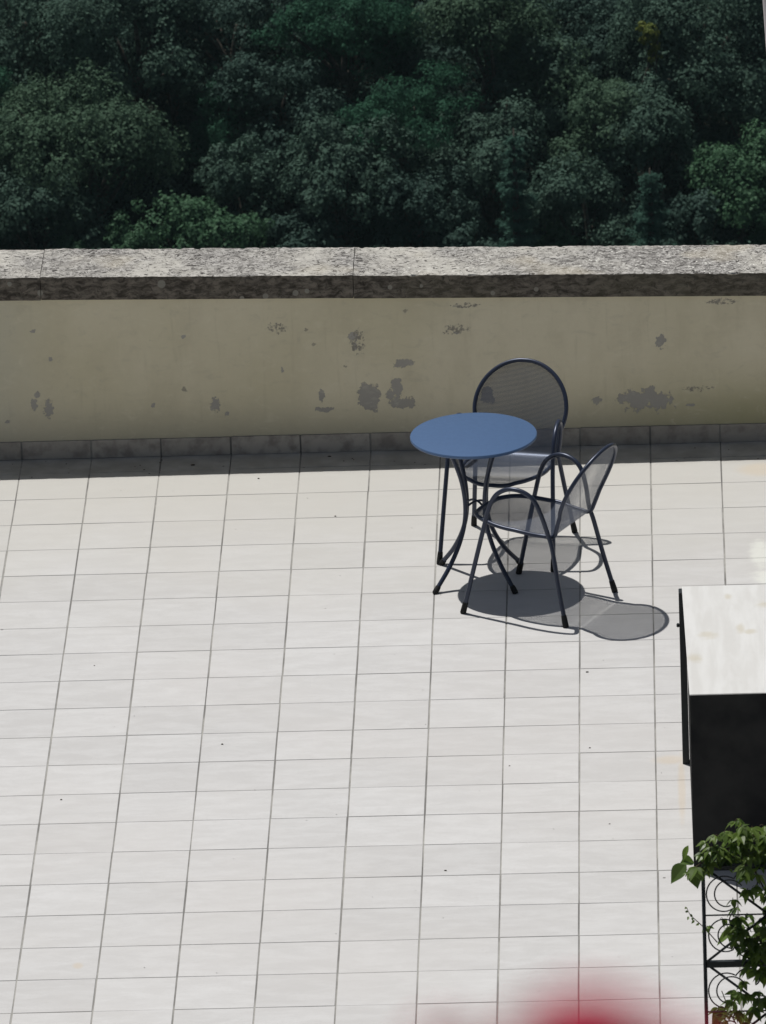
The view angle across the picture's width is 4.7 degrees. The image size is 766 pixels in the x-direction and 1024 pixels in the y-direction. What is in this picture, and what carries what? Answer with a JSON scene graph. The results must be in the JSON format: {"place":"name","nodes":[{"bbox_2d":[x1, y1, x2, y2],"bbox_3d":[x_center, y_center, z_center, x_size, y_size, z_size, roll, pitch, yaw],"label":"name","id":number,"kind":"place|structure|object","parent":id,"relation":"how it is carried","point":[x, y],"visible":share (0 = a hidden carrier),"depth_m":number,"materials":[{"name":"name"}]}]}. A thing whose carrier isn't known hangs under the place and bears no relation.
{"place":"outdoors","nodes":[
{"label":"outdoors","id":0,"kind":"place"},
{"bbox_2d":[0,441,765,1023],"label":"terrace floor","id":1,"kind":"structure","parent":0,"point":[402,795],"depth_m":42.87,"materials":[{"name":"tile"}]},
{"bbox_2d":[0,244,765,459],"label":"parapet wall","id":2,"kind":"structure","parent":1,"relation":"on","point":[106,353],"depth_m":46.29,"materials":[{"name":"beige paint"}]},
{"bbox_2d":[763,0,765,41],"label":"pale pole","id":3,"kind":"object","parent":2,"relation":"on","point":[764,7],"depth_m":45.79,"materials":[{"name":"paint"}]},
{"bbox_2d":[45,447,758,967],"bbox_3d":[-0.062,0.896,43.271,3.738,0.005,6.772,-1,21,2],"label":"floor grit","id":4,"kind":"object","parent":1,"relation":"on","point":[353,459],"visible":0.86,"depth_m":46.24,"materials":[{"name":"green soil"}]},
{"bbox_2d":[410,413,536,593],"bbox_3d":[0.447,-0.021,44.614,0.610,0.753,0.610,0,21,5],"label":"bistro table","id":5,"kind":"object","parent":1,"relation":"on","point":[462,436],"visible":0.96,"depth_m":44.52,"materials":[{"name":"blue metal"}]},
{"bbox_2d":[437,358,577,571],"bbox_3d":[0.615,-0.233,45.001,0.600,0.853,0.697,4,21,15],"label":"armchair","id":6,"kind":"object","parent":1,"relation":"on","point":[555,440],"visible":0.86,"depth_m":45.10,"materials":[{"name":"grey metal"}]},
{"bbox_2d":[460,443,617,627],"bbox_3d":[0.774,0.038,44.270,0.697,0.853,0.600,9,23,27],"label":"armchair","id":7,"kind":"object","parent":1,"relation":"on","point":[490,505],"visible":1,"depth_m":44.22,"materials":[{"name":"blue paint"}]},
{"bbox_2d":[1,0,765,248],"bbox_3d":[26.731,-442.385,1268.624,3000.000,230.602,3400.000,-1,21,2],"label":"ground","id":8,"kind":"structure","parent":0,"point":[135,217],"depth_m":311.76,"materials":[{"name":"green plant"}]},
{"bbox_2d":[0,66,34,174],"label":"feathery tree","id":9,"kind":"object","parent":8,"relation":"on","point":[6,86],"visible":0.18,"depth_m":307.83,"materials":[{"name":"green plant"}]},
{"bbox_2d":[0,171,40,249],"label":"oak tree","id":10,"kind":"object","parent":8,"relation":"on","point":[9,248],"visible":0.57,"depth_m":306.82,"materials":[{"name":"green plant"}]},
{"bbox_2d":[0,0,130,169],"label":"oak tree","id":11,"kind":"object","parent":8,"relation":"on","point":[77,21],"visible":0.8,"depth_m":308.90,"materials":[{"name":"green plant"}]},
{"bbox_2d":[0,161,133,251],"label":"oak tree","id":12,"kind":"object","parent":8,"relation":"on","point":[16,230],"visible":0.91,"depth_m":304.51,"materials":[{"name":"green plant"}]},
{"bbox_2d":[53,232,87,248],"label":"green bush","id":13,"kind":"object","parent":8,"relation":"on","point":[68,243],"visible":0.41,"depth_m":304.42,"materials":[{"name":"green plant"}]},
{"bbox_2d":[0,57,191,248],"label":"oak tree","id":14,"kind":"object","parent":8,"relation":"on","point":[124,138],"visible":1,"depth_m":305.32,"materials":[{"name":"green plant"}]},
{"bbox_2d":[46,0,209,176],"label":"oak tree","id":15,"kind":"object","parent":8,"relation":"on","point":[168,62],"visible":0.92,"depth_m":309.70,"materials":[{"name":"green plant"}]},
{"bbox_2d":[102,209,170,249],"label":"green bush","id":16,"kind":"object","parent":8,"relation":"on","point":[119,237],"visible":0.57,"depth_m":303.99,"materials":[{"name":"green plant"}]},
{"bbox_2d":[104,26,225,163],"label":"oak tree","id":17,"kind":"object","parent":8,"relation":"on","point":[190,101],"visible":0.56,"depth_m":311.79,"materials":[{"name":"green plant"}]},
{"bbox_2d":[131,190,275,248],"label":"green bush","id":18,"kind":"object","parent":8,"relation":"on","point":[201,225],"visible":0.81,"depth_m":302.81,"materials":[{"name":"green plant"}]},
{"bbox_2d":[167,65,272,211],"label":"feathery tree","id":19,"kind":"object","parent":8,"relation":"on","point":[207,137],"visible":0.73,"depth_m":309.74,"materials":[{"name":"green plant"}]},
{"bbox_2d":[121,0,340,129],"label":"oak tree","id":20,"kind":"object","parent":8,"relation":"on","point":[215,28],"visible":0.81,"depth_m":311.57,"materials":[{"name":"green plant"}]},
{"bbox_2d":[190,132,284,245],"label":"oak tree","id":21,"kind":"object","parent":8,"relation":"on","point":[253,178],"visible":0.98,"depth_m":305.73,"materials":[{"name":"green plant"}]},
{"bbox_2d":[251,237,279,247],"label":"green bush","id":22,"kind":"object","parent":8,"relation":"on","point":[261,246],"visible":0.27,"depth_m":303.80,"materials":[{"name":"green plant"}]},
{"bbox_2d":[198,49,364,215],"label":"oak tree","id":23,"kind":"object","parent":8,"relation":"on","point":[250,77],"visible":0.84,"depth_m":309.02,"materials":[{"name":"green plant"}]},
{"bbox_2d":[266,0,338,27],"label":"oak tree","id":24,"kind":"object","parent":8,"relation":"on","point":[279,3],"visible":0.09,"depth_m":315.38,"materials":[{"name":"green plant"}]},
{"bbox_2d":[262,207,350,247],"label":"shrub","id":25,"kind":"object","parent":8,"relation":"on","point":[302,230],"visible":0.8,"depth_m":304.22,"materials":[{"name":"green plant"}]},
{"bbox_2d":[247,0,425,143],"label":"feathery tree","id":26,"kind":"object","parent":8,"relation":"on","point":[349,42],"visible":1,"depth_m":310.11,"materials":[{"name":"green plant"}]},
{"bbox_2d":[268,107,422,246],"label":"oak tree","id":27,"kind":"object","parent":8,"relation":"on","point":[322,158],"visible":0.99,"depth_m":304.38,"materials":[{"name":"green plant"}]},
{"bbox_2d":[0,0,765,249],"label":"undergrowth","id":28,"kind":"object","parent":8,"relation":"on","point":[558,5],"visible":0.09,"depth_m":312.17,"materials":[{"name":"green plant"}]},
{"bbox_2d":[374,0,443,65],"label":"oak tree","id":29,"kind":"object","parent":8,"relation":"on","point":[415,2],"visible":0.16,"depth_m":315.65,"materials":[{"name":"green plant"}]},
{"bbox_2d":[333,59,486,247],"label":"feathery tree","id":30,"kind":"object","parent":8,"relation":"on","point":[380,106],"visible":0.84,"depth_m":306.56,"materials":[{"name":"green plant"}]},
{"bbox_2d":[357,9,465,125],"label":"oak tree","id":31,"kind":"object","parent":8,"relation":"on","point":[407,64],"visible":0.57,"depth_m":312.11,"materials":[{"name":"green plant"}]},
{"bbox_2d":[343,164,491,247],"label":"oak tree","id":32,"kind":"object","parent":8,"relation":"on","point":[419,198],"visible":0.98,"depth_m":304.50,"materials":[{"name":"green plant"}]},
{"bbox_2d":[417,194,504,247],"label":"shrub","id":33,"kind":"object","parent":8,"relation":"on","point":[462,213],"visible":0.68,"depth_m":304.38,"materials":[{"name":"green plant"}]},
{"bbox_2d":[422,81,511,164],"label":"oak tree","id":34,"kind":"object","parent":8,"relation":"on","point":[471,87],"visible":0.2,"depth_m":310.54,"materials":[{"name":"green plant"}]},
{"bbox_2d":[401,89,555,234],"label":"oak tree","id":35,"kind":"object","parent":8,"relation":"on","point":[487,158],"visible":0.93,"depth_m":305.80,"materials":[{"name":"green plant"}]},
{"bbox_2d":[404,0,599,211],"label":"oak tree","id":36,"kind":"object","parent":8,"relation":"on","point":[470,19],"visible":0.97,"depth_m":308.36,"materials":[{"name":"green plant"}]},
{"bbox_2d":[495,128,540,246],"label":"fir tree","id":37,"kind":"object","parent":8,"relation":"on","point":[512,196],"visible":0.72,"depth_m":302.39,"materials":[{"name":"green plant"}]},
{"bbox_2d":[481,31,598,158],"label":"oak tree","id":38,"kind":"object","parent":8,"relation":"on","point":[502,79],"visible":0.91,"depth_m":308.37,"materials":[{"name":"green plant"}]},
{"bbox_2d":[533,219,579,246],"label":"green bush","id":39,"kind":"object","parent":8,"relation":"on","point":[560,235],"visible":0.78,"depth_m":303.96,"materials":[{"name":"green plant"}]},
{"bbox_2d":[509,147,644,245],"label":"oak tree","id":40,"kind":"object","parent":8,"relation":"on","point":[559,201],"visible":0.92,"depth_m":304.44,"materials":[{"name":"green plant"}]},
{"bbox_2d":[558,0,641,51],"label":"oak tree","id":41,"kind":"object","parent":8,"relation":"on","point":[579,29],"visible":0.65,"depth_m":313.71,"materials":[{"name":"green plant"}]},
{"bbox_2d":[563,8,641,87],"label":"oak tree","id":42,"kind":"object","parent":8,"relation":"on","point":[597,44],"visible":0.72,"depth_m":311.80,"materials":[{"name":"green plant"}]},
{"bbox_2d":[527,71,695,239],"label":"oak tree","id":43,"kind":"object","parent":8,"relation":"on","point":[584,111],"visible":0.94,"depth_m":306.21,"materials":[{"name":"green plant"}]},
{"bbox_2d":[589,70,699,217],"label":"oak tree","id":44,"kind":"object","parent":8,"relation":"on","point":[648,128],"visible":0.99,"depth_m":305.45,"materials":[{"name":"green plant"}]},
{"bbox_2d":[635,21,664,237],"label":"yellow leaved sapling","id":45,"kind":"object","parent":8,"relation":"on","point":[649,34],"visible":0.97,"depth_m":306.88,"materials":[{"name":"green plant"}]},
{"bbox_2d":[625,168,677,245],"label":"fir tree","id":46,"kind":"object","parent":8,"relation":"on","point":[650,226],"visible":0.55,"depth_m":301.99,"materials":[{"name":"green plant"}]},
{"bbox_2d":[598,0,765,199],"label":"oak tree","id":47,"kind":"object","parent":8,"relation":"on","point":[694,75],"visible":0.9,"depth_m":307.95,"materials":[{"name":"green plant"}]},
{"bbox_2d":[658,187,749,245],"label":"oak tree","id":48,"kind":"object","parent":8,"relation":"on","point":[688,219],"visible":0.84,"depth_m":304.06,"materials":[{"name":"green plant"}]},
{"bbox_2d":[675,59,765,171],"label":"oak tree","id":49,"kind":"object","parent":8,"relation":"on","point":[710,134],"visible":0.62,"depth_m":309.27,"materials":[{"name":"green plant"}]},
{"bbox_2d":[681,119,765,244],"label":"broadleaf tree","id":50,"kind":"object","parent":8,"relation":"on","point":[729,172],"visible":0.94,"depth_m":303.39,"materials":[{"name":"green plant"}]},
{"bbox_2d":[706,240,750,244],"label":"oak tree","id":51,"kind":"object","parent":8,"relation":"on","point":[731,243],"depth_m":298.81,"materials":[{"name":"green plant"}]},
{"bbox_2d":[702,0,765,66],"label":"oak tree","id":52,"kind":"object","parent":8,"relation":"on","point":[740,46],"visible":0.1,"depth_m":313.67,"materials":[{"name":"green plant"}]},
{"bbox_2d":[724,0,765,60],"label":"oak tree","id":53,"kind":"object","parent":8,"relation":"on","point":[751,29],"visible":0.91,"depth_m":308.58,"materials":[{"name":"green plant"}]},
{"bbox_2d":[430,988,678,1023],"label":"red geranium","id":54,"kind":"object","parent":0,"point":[586,1006],"visible":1,"depth_m":1.09,"materials":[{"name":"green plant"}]},
{"bbox_2d":[676,585,765,870],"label":"wall block","id":55,"kind":"structure","parent":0,"point":[722,630],"depth_m":41.18,"materials":[{"name":"paint"}]},
{"bbox_3d":[3.908,3.589,32.701,5.560,2.180,2.120,-1,21,2],"label":"balcony","id":56,"kind":"object","parent":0,"visible":0},
{"bbox_2d":[701,863,765,1023],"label":"iron railing","id":57,"kind":"object","parent":56,"relation":"on","point":[710,963],"visible":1,"depth_m":32.99,"materials":[{"name":"black metal"}]},
{"bbox_2d":[671,818,765,1023],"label":"climbing vine","id":58,"kind":"object","parent":57,"relation":"attached to","point":[744,836],"visible":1,"depth_m":32.91,"materials":[{"name":"green plant"}]}
]}

